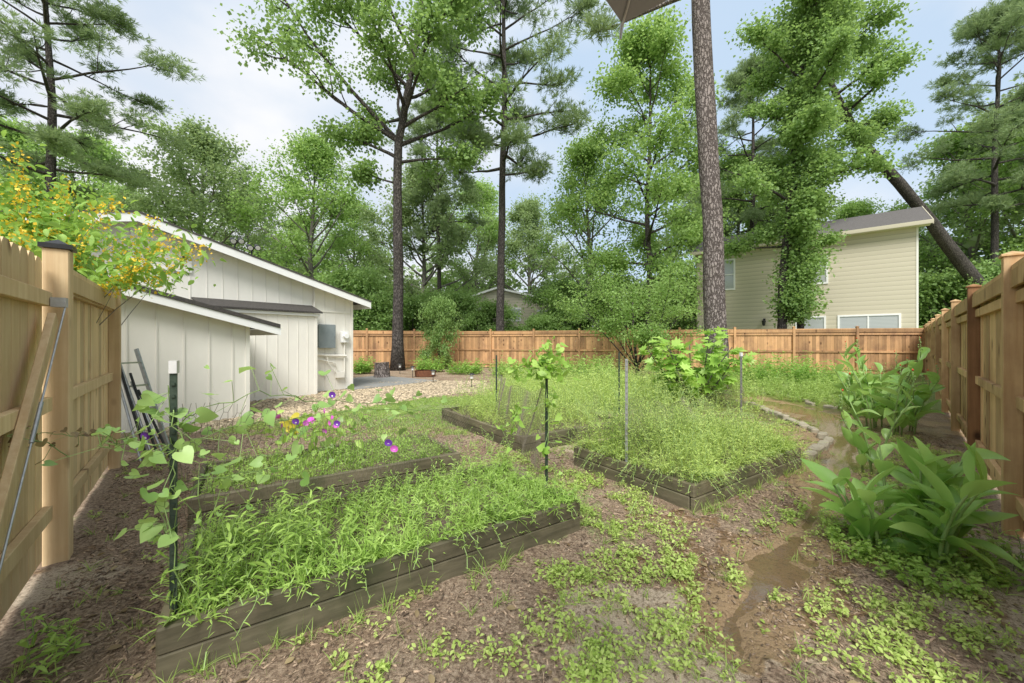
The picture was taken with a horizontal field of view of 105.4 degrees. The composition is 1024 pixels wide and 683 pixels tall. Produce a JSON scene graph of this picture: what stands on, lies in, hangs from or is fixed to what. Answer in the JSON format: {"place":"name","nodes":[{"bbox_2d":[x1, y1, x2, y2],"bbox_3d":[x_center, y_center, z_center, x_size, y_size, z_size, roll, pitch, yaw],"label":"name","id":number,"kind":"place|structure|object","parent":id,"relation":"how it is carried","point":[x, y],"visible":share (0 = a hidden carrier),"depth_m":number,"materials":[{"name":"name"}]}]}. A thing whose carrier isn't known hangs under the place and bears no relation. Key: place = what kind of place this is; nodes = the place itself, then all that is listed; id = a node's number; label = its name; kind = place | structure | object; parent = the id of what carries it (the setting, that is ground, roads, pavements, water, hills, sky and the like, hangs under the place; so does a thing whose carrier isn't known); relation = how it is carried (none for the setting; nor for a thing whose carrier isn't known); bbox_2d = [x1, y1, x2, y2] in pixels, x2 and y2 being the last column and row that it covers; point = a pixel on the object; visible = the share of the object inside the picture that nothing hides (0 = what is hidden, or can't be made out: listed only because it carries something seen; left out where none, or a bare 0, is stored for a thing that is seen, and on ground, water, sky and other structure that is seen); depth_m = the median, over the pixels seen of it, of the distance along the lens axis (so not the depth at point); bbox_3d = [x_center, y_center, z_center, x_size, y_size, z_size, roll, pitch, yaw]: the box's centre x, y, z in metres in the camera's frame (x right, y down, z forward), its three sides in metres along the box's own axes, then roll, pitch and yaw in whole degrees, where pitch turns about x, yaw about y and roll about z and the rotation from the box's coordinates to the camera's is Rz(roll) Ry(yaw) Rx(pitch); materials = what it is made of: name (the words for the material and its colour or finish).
{"place":"outdoors","nodes":[
{"label":"outdoors","id":0,"kind":"place"},
{"bbox_2d":[0,210,371,400],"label":"cream house","id":1,"kind":"structure","parent":0,"point":[313,317],"depth_m":9.91,"materials":[{"name":"paint"}]},
{"bbox_2d":[0,353,1023,682],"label":"ground","id":2,"kind":"structure","parent":0,"point":[770,569],"depth_m":2.20,"materials":[{"name":"soil"}]},
{"bbox_2d":[0,114,90,209],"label":"maple tree","id":3,"kind":"object","parent":2,"relation":"on","point":[9,137],"visible":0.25,"depth_m":29.66,"materials":[{"name":"green plant"}]},
{"bbox_2d":[11,607,90,676],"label":"leafy plant","id":4,"kind":"object","parent":2,"relation":"on","point":[53,637],"visible":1,"depth_m":1.76,"materials":[{"name":"green plant"}]},
{"bbox_2d":[37,240,76,566],"bbox_3d":[-3.024,0.410,2.598,0.150,2.180,0.150,0,0,-39],"label":"gate post","id":5,"kind":"object","parent":2,"relation":"on","point":[57,480],"visible":0.7,"depth_m":2.56,"materials":[{"name":"brown wood"}]},
{"bbox_2d":[0,236,67,620],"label":"garden gate","id":6,"kind":"structure","parent":5,"relation":"attached to","point":[26,346],"depth_m":2.13,"materials":[{"name":"brown wood"}]},
{"bbox_2d":[6,426,127,464],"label":"withered vine","id":7,"kind":"object","parent":6,"relation":"attached to","point":[38,443],"visible":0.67,"depth_m":2.27,"materials":[{"name":"brown plant"}]},
{"bbox_2d":[4,126,140,209],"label":"maple tree","id":8,"kind":"object","parent":2,"relation":"on","point":[98,184],"visible":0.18,"depth_m":32.10,"materials":[{"name":"green plant"}]},
{"bbox_2d":[73,270,121,515],"bbox_3d":[-3.862,0.428,3.568,0.191,2.143,2.437,0,0,-39],"label":"wooden fence","id":9,"kind":"object","parent":2,"relation":"on","point":[96,376],"visible":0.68,"depth_m":3.73,"materials":[{"name":"brown wood"}]},
{"bbox_2d":[0,0,205,206],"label":"pine tree","id":10,"kind":"object","parent":2,"relation":"on","point":[87,112],"visible":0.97,"depth_m":20.72,"materials":[{"name":"green plant"}]},
{"bbox_2d":[0,130,225,325],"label":"yellow flowering bush","id":11,"kind":"object","parent":2,"relation":"on","point":[43,224],"visible":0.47,"depth_m":3.93,"materials":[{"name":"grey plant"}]},
{"bbox_2d":[121,348,168,449],"bbox_3d":[-4.768,0.775,5.030,0.547,1.367,0.282,0,0,7],"label":"folding ladder","id":12,"kind":"object","parent":2,"relation":"on","point":[148,385],"visible":0.39,"depth_m":5.14,"materials":[{"name":"metal"}]},
{"bbox_2d":[168,360,179,618],"bbox_3d":[-1.547,0.819,1.786,0.030,1.462,0.033,0,0,-23],"label":"metal garden stake","id":13,"kind":"object","parent":2,"relation":"on","point":[173,369],"visible":0.73,"depth_m":1.78,"materials":[{"name":"green paint"}]},
{"bbox_2d":[41,363,446,626],"bbox_3d":[-1.115,0.664,2.710,0.736,1.097,2.712,0,0,30],"label":"morning glory vine","id":14,"kind":"object","parent":13,"relation":"attached to","point":[148,529],"visible":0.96,"depth_m":1.84,"materials":[{"name":"green plant"}]},
{"bbox_2d":[76,100,279,260],"bbox_3d":[-24.650,-8.354,30.684,12.859,19.865,16.630,0,0,-39],"label":"oak tree","id":15,"kind":"object","parent":2,"relation":"on","point":[213,156],"visible":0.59,"depth_m":29.39,"materials":[{"name":"green plant"}]},
{"bbox_2d":[107,277,280,432],"bbox_3d":[-6.699,0.031,6.852,2.240,2.838,4.005,0,0,37],"label":"lean to shed","id":16,"kind":"object","parent":2,"relation":"on","point":[159,331],"visible":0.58,"depth_m":6.81,"materials":[{"name":"beige paint"}]},
{"bbox_2d":[203,192,316,274],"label":"oak tree","id":17,"kind":"object","parent":2,"relation":"on","point":[222,235],"visible":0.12,"depth_m":41.29,"materials":[{"name":"green plant"}]},
{"bbox_2d":[215,125,379,282],"bbox_3d":[-16.042,-7.560,30.358,10.786,18.298,12.062,0,0,0],"label":"maple tree","id":18,"kind":"object","parent":2,"relation":"on","point":[317,158],"visible":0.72,"depth_m":29.16,"materials":[{"name":"green plant"}]},
{"bbox_2d":[264,216,337,272],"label":"maple tree","id":19,"kind":"object","parent":2,"relation":"on","point":[306,244],"visible":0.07,"depth_m":44.22,"materials":[{"name":"green plant"}]},
{"bbox_2d":[145,379,497,439],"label":"river pebbles","id":20,"kind":"object","parent":2,"relation":"on","point":[426,389],"visible":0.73,"depth_m":9.75,"materials":[{"name":"gravel"}]},
{"bbox_2d":[188,433,459,530],"bbox_3d":[-1.826,1.345,4.072,2.303,0.270,1.102,0,0,-34],"label":"raised bed","id":21,"kind":"object","parent":2,"relation":"on","point":[423,465],"visible":0.51,"depth_m":3.60,"materials":[{"name":"wood"}]},
{"bbox_2d":[265,408,368,461],"bbox_3d":[-2.096,0.979,4.096,1.151,0.575,0.813,0,0,0],"label":"garden petunia","id":22,"kind":"object","parent":21,"relation":"on","point":[342,432],"visible":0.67,"depth_m":4.12,"materials":[{"name":"green plant"}]},
{"bbox_2d":[178,403,469,546],"bbox_3d":[-1.043,0.744,3.146,0.141,0.907,2.884,0,0,20],"label":"wire netting","id":23,"kind":"object","parent":21,"relation":"on","point":[459,434],"visible":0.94,"depth_m":2.51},
{"bbox_2d":[188,425,516,493],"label":"bed weeds","id":24,"kind":"object","parent":21,"relation":"on","point":[274,457],"visible":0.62,"depth_m":4.04,"materials":[{"name":"green plant"}]},
{"bbox_2d":[316,256,392,358],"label":"leafy shrub","id":25,"kind":"object","parent":2,"relation":"on","point":[347,280],"visible":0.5,"depth_m":24.44,"materials":[{"name":"green plant"}]},
{"bbox_2d":[306,196,403,279],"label":"maple tree","id":26,"kind":"object","parent":2,"relation":"on","point":[352,220],"visible":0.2,"depth_m":38.99,"materials":[{"name":"green plant"}]},
{"bbox_2d":[178,394,537,435],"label":"lawn grass","id":27,"kind":"structure","parent":2,"relation":"on","point":[379,413],"depth_m":7.17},
{"bbox_2d":[155,462,579,682],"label":"raised bed","id":28,"kind":"object","parent":2,"relation":"on","point":[283,616],"visible":0.59,"depth_m":2.14,"materials":[{"name":"wood"}]},
{"bbox_2d":[118,439,615,669],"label":"bed weeds","id":29,"kind":"object","parent":28,"relation":"on","point":[225,546],"visible":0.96,"depth_m":2.31,"materials":[{"name":"green plant"}]},
{"bbox_2d":[213,0,524,370],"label":"sweetgum tree","id":30,"kind":"object","parent":2,"relation":"on","point":[371,125],"visible":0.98,"depth_m":18.95,"materials":[{"name":"green plant"}]},
{"bbox_2d":[348,281,404,352],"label":"leafy shrub","id":31,"kind":"object","parent":2,"relation":"on","point":[380,321],"visible":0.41,"depth_m":24.07,"materials":[{"name":"green plant"}]},
{"bbox_2d":[345,376,435,389],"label":"patio slab","id":32,"kind":"structure","parent":2,"relation":"on","point":[362,382],"depth_m":13.80,"materials":[{"name":"concrete"}]},
{"bbox_2d":[353,328,458,367],"bbox_3d":[-6.287,0.408,20.762,7.017,2.183,0.191,0,0,-20],"label":"wooden fence","id":33,"kind":"object","parent":2,"relation":"on","point":[377,345],"visible":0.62,"depth_m":20.65,"materials":[{"name":"brown wood"}]},
{"bbox_2d":[382,291,436,330],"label":"leafy shrub","id":34,"kind":"object","parent":2,"relation":"on","point":[411,306],"visible":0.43,"depth_m":27.42,"materials":[{"name":"green plant"}]},
{"bbox_2d":[340,155,510,320],"bbox_3d":[-8.548,-7.864,36.283,15.738,18.872,12.381,0,0,8],"label":"oak tree","id":35,"kind":"object","parent":2,"relation":"on","point":[408,218],"visible":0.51,"depth_m":34.33,"materials":[{"name":"green plant"}]},
{"bbox_2d":[409,355,445,371],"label":"perennial plant","id":36,"kind":"object","parent":2,"relation":"on","point":[428,363],"visible":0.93,"depth_m":18.36,"materials":[{"name":"green plant"}]},
{"bbox_2d":[382,94,491,292],"bbox_3d":[-6.328,-9.970,34.655,10.083,23.022,9.377,0,0,32],"label":"pine tree","id":37,"kind":"object","parent":2,"relation":"on","point":[418,232],"visible":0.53,"depth_m":32.79,"materials":[{"name":"green plant"}]},
{"bbox_2d":[414,291,463,368],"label":"leafy shrub","id":38,"kind":"object","parent":2,"relation":"on","point":[440,306],"visible":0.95,"depth_m":20.07,"materials":[{"name":"green plant"}]},
{"bbox_2d":[421,285,487,330],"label":"leafy shrub","id":39,"kind":"object","parent":2,"relation":"on","point":[464,300],"visible":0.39,"depth_m":28.02,"materials":[{"name":"green plant"}]},
{"bbox_2d":[445,358,485,374],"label":"perennial plant","id":40,"kind":"object","parent":2,"relation":"on","point":[472,369],"visible":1,"depth_m":17.21,"materials":[{"name":"green plant"}]},
{"bbox_2d":[450,308,494,330],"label":"leafy shrub","id":41,"kind":"object","parent":2,"relation":"on","point":[470,320],"visible":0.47,"depth_m":27.34,"materials":[{"name":"green plant"}]},
{"bbox_2d":[421,173,525,317],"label":"maple tree","id":42,"kind":"object","parent":2,"relation":"on","point":[489,208],"visible":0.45,"depth_m":44.77,"materials":[{"name":"green plant"}]},
{"bbox_2d":[468,295,524,330],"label":"leafy shrub","id":43,"kind":"object","parent":2,"relation":"on","point":[489,307],"visible":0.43,"depth_m":27.33,"materials":[{"name":"green plant"}]},
{"bbox_2d":[0,412,1023,682],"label":"mulch chips","id":44,"kind":"object","parent":2,"relation":"on","point":[448,670],"visible":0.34,"depth_m":2.19,"materials":[{"name":"wood"}]},
{"bbox_2d":[29,398,1023,682],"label":"fallen leaves","id":45,"kind":"object","parent":44,"relation":"on","point":[431,676],"visible":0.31,"depth_m":2.11,"materials":[{"name":"brown plant"}]},
{"bbox_2d":[0,415,1023,682],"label":"grass tufts","id":46,"kind":"object","parent":2,"relation":"on","point":[634,513],"visible":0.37,"depth_m":2.17,"materials":[{"name":"plant"}]},
{"bbox_2d":[418,0,608,330],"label":"pine tree","id":47,"kind":"object","parent":2,"relation":"on","point":[503,60],"visible":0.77,"depth_m":24.05,"materials":[{"name":"green plant"}]},
{"bbox_2d":[462,287,565,330],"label":"distant cream house","id":48,"kind":"structure","parent":2,"relation":"on","point":[512,297],"depth_m":33.94,"materials":[{"name":"beige"}]},
{"bbox_2d":[466,186,585,294],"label":"oak tree","id":49,"kind":"object","parent":2,"relation":"on","point":[526,214],"visible":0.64,"depth_m":46.45,"materials":[{"name":"green plant"}]},
{"bbox_2d":[442,400,624,452],"bbox_3d":[0.249,1.355,6.662,2.004,0.250,2.603,0,0,-34],"label":"raised bed","id":50,"kind":"object","parent":2,"relation":"on","point":[474,425],"visible":0.36,"depth_m":5.73,"materials":[{"name":"wood"}]},
{"bbox_2d":[450,367,608,438],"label":"bed weeds","id":51,"kind":"object","parent":50,"relation":"on","point":[489,406],"visible":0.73,"depth_m":6.38,"materials":[{"name":"green plant"}]},
{"bbox_2d":[519,311,561,330],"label":"leafy shrub","id":52,"kind":"object","parent":2,"relation":"on","point":[539,323],"visible":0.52,"depth_m":27.46,"materials":[{"name":"green plant"}]},
{"bbox_2d":[62,417,1023,682],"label":"ground weeds","id":53,"kind":"object","parent":2,"relation":"on","point":[892,621],"visible":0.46,"depth_m":2.01,"materials":[{"name":"green plant"}]},
{"bbox_2d":[545,379,547,483],"bbox_3d":[0.318,0.890,3.626,0.028,1.120,0.032,0,0,-19],"label":"metal garden stake","id":54,"kind":"object","parent":2,"relation":"on","point":[546,441],"visible":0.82,"depth_m":3.62,"materials":[{"name":"green paint"}]},
{"bbox_2d":[496,375,544,473],"bbox_3d":[0.019,0.898,5.265,0.141,0.905,3.327,0,0,-10],"label":"wire netting","id":55,"kind":"object","parent":54,"relation":"attached to","point":[509,391],"visible":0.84,"depth_m":4.65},
{"bbox_2d":[494,336,579,484],"bbox_3d":[0.196,0.660,3.716,0.633,1.426,0.706,0,0,-29],"label":"bean vine","id":56,"kind":"object","parent":54,"relation":"attached to","point":[541,364],"visible":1,"depth_m":3.61,"materials":[{"name":"green plant"}]},
{"bbox_2d":[517,270,590,330],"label":"leafy shrub","id":57,"kind":"object","parent":2,"relation":"on","point":[554,281],"visible":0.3,"depth_m":31.10,"materials":[{"name":"green plant"}]},
{"bbox_2d":[551,301,606,352],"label":"leafy shrub","id":58,"kind":"object","parent":2,"relation":"on","point":[570,327],"visible":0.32,"depth_m":27.03,"materials":[{"name":"green plant"}]},
{"bbox_2d":[528,125,658,329],"bbox_3d":[6.231,-7.110,29.964,9.838,17.384,11.505,0,0,23],"label":"maple tree","id":59,"kind":"object","parent":2,"relation":"on","point":[575,164],"visible":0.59,"depth_m":28.96,"materials":[{"name":"green plant"}]},
{"bbox_2d":[567,353,621,378],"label":"perennial plant","id":60,"kind":"object","parent":2,"relation":"on","point":[593,360],"visible":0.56,"depth_m":14.62,"materials":[{"name":"green plant"}]},
{"bbox_2d":[540,262,703,374],"bbox_3d":[5.353,-0.908,17.347,7.368,4.877,5.610,0,0,27],"label":"feathery shrub","id":61,"kind":"object","parent":2,"relation":"on","point":[643,336],"visible":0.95,"depth_m":16.93,"materials":[{"name":"green plant"}]},
{"bbox_2d":[470,347,773,410],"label":"tall weeds","id":62,"kind":"object","parent":2,"relation":"on","point":[607,380],"visible":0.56,"depth_m":9.39,"materials":[{"name":"green plant"}]},
{"bbox_2d":[226,218,1019,324],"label":"woodland","id":63,"kind":"object","parent":2,"relation":"on","point":[970,242],"depth_m":49.06,"materials":[{"name":"green plant"}]},
{"bbox_2d":[625,359,627,461],"bbox_3d":[1.180,0.865,4.026,0.028,1.370,0.032,0,0,4],"label":"metal garden stake","id":64,"kind":"object","parent":2,"relation":"on","point":[626,405],"visible":0.88,"depth_m":4.02,"materials":[{"name":"metal"}]},
{"bbox_2d":[551,0,743,328],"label":"sweetgum tree","id":65,"kind":"object","parent":2,"relation":"on","point":[640,44],"visible":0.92,"depth_m":23.20,"materials":[{"name":"green plant"}]},
{"bbox_2d":[572,0,732,394],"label":"pine tree","id":66,"kind":"object","parent":2,"relation":"on","point":[714,305],"visible":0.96,"depth_m":10.74,"materials":[{"name":"brown plant"}]},
{"bbox_2d":[622,272,703,354],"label":"leafy shrub","id":67,"kind":"object","parent":2,"relation":"on","point":[683,322],"visible":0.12,"depth_m":26.46,"materials":[{"name":"green plant"}]},
{"bbox_2d":[574,430,801,512],"bbox_3d":[2.031,1.353,4.530,2.157,0.255,1.507,0,0,-34],"label":"raised bed","id":68,"kind":"object","parent":2,"relation":"on","point":[667,490],"visible":0.52,"depth_m":3.82,"materials":[{"name":"wood"}]},
{"bbox_2d":[555,328,816,519],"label":"bed weeds","id":69,"kind":"object","parent":68,"relation":"on","point":[702,450],"visible":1,"depth_m":4.18,"materials":[{"name":"green plant"}]},
{"bbox_2d":[457,325,924,375],"bbox_3d":[7.199,0.408,19.149,21.220,2.183,0.191,0,0,15],"label":"wooden fence","id":70,"kind":"object","parent":2,"relation":"on","point":[880,345],"visible":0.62,"depth_m":18.08,"materials":[{"name":"brown wood"}]},
{"bbox_2d":[633,169,758,282],"bbox_3d":[18.949,-8.354,39.948,16.141,19.865,12.400,0,0,-22],"label":"oak tree","id":71,"kind":"object","parent":2,"relation":"on","point":[691,202],"visible":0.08,"depth_m":39.15,"materials":[{"name":"green plant"}]},
{"bbox_2d":[636,326,757,404],"bbox_3d":[4.280,0.608,9.069,2.398,1.879,2.900,0,0,0],"label":"fig bush","id":72,"kind":"object","parent":2,"relation":"on","point":[715,361],"visible":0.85,"depth_m":8.55,"materials":[{"name":"green plant"}]},
{"bbox_2d":[684,144,785,281],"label":"maple tree","id":73,"kind":"object","parent":2,"relation":"on","point":[731,164],"visible":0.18,"depth_m":32.04,"materials":[{"name":"green plant"}]},
{"bbox_2d":[739,352,742,428],"bbox_3d":[3.498,0.859,5.956,0.030,1.382,0.033,0,0,-16],"label":"metal garden stake","id":74,"kind":"object","parent":2,"relation":"on","point":[740,354],"visible":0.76,"depth_m":5.95,"materials":[{"name":"metal"}]},
{"bbox_2d":[622,386,743,454],"bbox_3d":[2.336,0.922,4.998,2.980,0.657,0.141,0,0,-40],"label":"wire netting","id":75,"kind":"object","parent":74,"relation":"attached to","point":[683,402],"visible":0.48,"depth_m":4.70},
{"bbox_2d":[730,358,782,383],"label":"perennial plant","id":76,"kind":"object","parent":2,"relation":"on","point":[758,368],"visible":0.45,"depth_m":13.16,"materials":[{"name":"green plant"}]},
{"bbox_2d":[688,52,839,236],"bbox_3d":[18.170,-10.255,29.346,9.728,23.597,9.878,0,0,-43],"label":"pine tree","id":77,"kind":"object","parent":2,"relation":"on","point":[735,78],"visible":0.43,"depth_m":29.61,"materials":[{"name":"green plant"}]},
{"bbox_2d":[751,349,817,380],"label":"perennial plant","id":78,"kind":"object","parent":2,"relation":"on","point":[781,364],"visible":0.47,"depth_m":14.29,"materials":[{"name":"green plant"}]},
{"bbox_2d":[663,359,916,413],"bbox_3d":[9.470,1.032,11.425,8.829,1.124,8.089,0,0,0],"label":"ground cover","id":79,"kind":"object","parent":2,"relation":"on","point":[815,389],"visible":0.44,"depth_m":10.55,"materials":[{"name":"green plant"}]},
{"bbox_2d":[741,119,850,328],"bbox_3d":[14.160,-4.773,19.323,4.298,12.676,4.190,0,0,12],"label":"vine clad tree","id":80,"kind":"object","parent":2,"relation":"on","point":[830,238],"visible":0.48,"depth_m":18.84,"materials":[{"name":"green plant"}]},
{"bbox_2d":[674,206,933,329],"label":"tan neighbour house","id":81,"kind":"structure","parent":2,"relation":"on","point":[873,282],"depth_m":21.23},
{"bbox_2d":[724,258,734,289],"bbox_3d":[13.814,-4.300,25.167,1.050,2.000,0.049,0,0,40],"label":"window","id":82,"kind":"structure","parent":81,"relation":"in","point":[729,268],"depth_m":25.02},
{"bbox_2d":[838,313,900,328],"bbox_3d":[18.972,-0.600,20.781,2.500,1.700,0.049,0,0,40],"label":"window","id":83,"kind":"structure","parent":81,"relation":"in","point":[893,320],"depth_m":20.71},
{"bbox_2d":[779,357,849,382],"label":"perennial plant","id":84,"kind":"object","parent":2,"relation":"on","point":[799,370],"visible":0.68,"depth_m":13.11,"materials":[{"name":"green plant"}]},
{"bbox_2d":[724,0,906,328],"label":"vine clad tree","id":85,"kind":"object","parent":2,"relation":"on","point":[822,39],"visible":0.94,"depth_m":18.57,"materials":[{"name":"green plant"}]},
{"bbox_2d":[823,193,892,220],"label":"maple tree","id":86,"kind":"object","parent":2,"relation":"on","point":[863,207],"visible":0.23,"depth_m":36.88,"materials":[{"name":"green plant"}]},
{"bbox_2d":[755,0,985,284],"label":"leaning pine tree","id":87,"kind":"object","parent":2,"relation":"on","point":[874,74],"visible":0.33,"depth_m":21.40,"materials":[{"name":"green plant"}]},
{"bbox_2d":[830,351,925,417],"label":"canna plant","id":88,"kind":"object","parent":2,"relation":"on","point":[851,381],"visible":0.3,"depth_m":7.59,"materials":[{"name":"green plant"}]},
{"bbox_2d":[838,368,922,474],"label":"canna plant","id":89,"kind":"object","parent":2,"relation":"on","point":[866,451],"visible":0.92,"depth_m":4.35,"materials":[{"name":"green plant"}]},
{"bbox_2d":[833,336,945,435],"bbox_3d":[6.147,0.702,6.390,1.414,1.559,1.501,0,0,0],"label":"canna plant","id":90,"kind":"object","parent":2,"relation":"on","point":[898,403],"visible":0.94,"depth_m":6.20,"materials":[{"name":"green plant"}]},
{"bbox_2d":[799,426,1023,569],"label":"canna plant","id":91,"kind":"object","parent":2,"relation":"on","point":[935,527],"visible":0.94,"depth_m":2.61,"materials":[{"name":"green plant"}]},
{"bbox_2d":[820,516,1016,597],"bbox_3d":[2.633,1.382,2.601,0.818,0.175,0.875,0,0,-13],"label":"leafy plant","id":92,"kind":"object","parent":2,"relation":"on","point":[894,563],"visible":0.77,"depth_m":2.43,"materials":[{"name":"green plant"}]},
{"bbox_2d":[891,436,1010,512],"bbox_3d":[3.158,1.083,2.822,0.594,0.796,0.728,0,0,39],"label":"canna plant","id":93,"kind":"object","parent":2,"relation":"on","point":[933,463],"visible":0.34,"depth_m":2.79,"materials":[{"name":"green plant"}]},
{"bbox_2d":[879,116,1023,275],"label":"maple tree","id":94,"kind":"object","parent":2,"relation":"on","point":[1011,244],"visible":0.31,"depth_m":32.40,"materials":[{"name":"green plant"}]},
{"bbox_2d":[886,0,1023,265],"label":"pine tree","id":95,"kind":"object","parent":2,"relation":"on","point":[1002,23],"visible":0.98,"depth_m":27.58,"materials":[{"name":"green plant"}]},
{"bbox_2d":[919,265,995,327],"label":"leafy shrub","id":96,"kind":"object","parent":2,"relation":"on","point":[941,286],"visible":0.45,"depth_m":24.50,"materials":[{"name":"green plant"}]},
{"bbox_2d":[919,77,1023,277],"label":"oak tree","id":97,"kind":"object","parent":2,"relation":"on","point":[1003,220],"visible":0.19,"depth_m":30.76,"materials":[{"name":"green plant"}]},
{"bbox_2d":[924,251,1023,537],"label":"wooden fence","id":98,"kind":"object","parent":2,"relation":"on","point":[974,341],"visible":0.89,"depth_m":3.90,"materials":[{"name":"brown wood"}]},
{"bbox_2d":[955,136,1023,270],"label":"maple tree","id":99,"kind":"object","parent":2,"relation":"on","point":[989,239],"visible":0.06,"depth_m":31.76,"materials":[{"name":"green plant"}]},
{"bbox_2d":[964,528,1023,591],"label":"leafy plant","id":100,"kind":"object","parent":2,"relation":"on","point":[1020,560],"visible":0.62,"depth_m":2.47,"materials":[{"name":"green plant"}]},
{"bbox_2d":[972,244,1022,282],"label":"leafy shrub","id":101,"kind":"object","parent":2,"relation":"on","point":[994,269],"visible":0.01,"depth_m":24.66,"materials":[{"name":"green plant"}]},
{"bbox_2d":[0,0,1023,323],"label":"sky","id":102,"kind":"structure","parent":0,"point":[255,105],"materials":[{"name":"blue"}]},
{"bbox_2d":[606,0,666,39],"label":"umbrella","id":103,"kind":"object","parent":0,"point":[625,10],"visible":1,"depth_m":0.90,"materials":[{"name":"brown fabric"}]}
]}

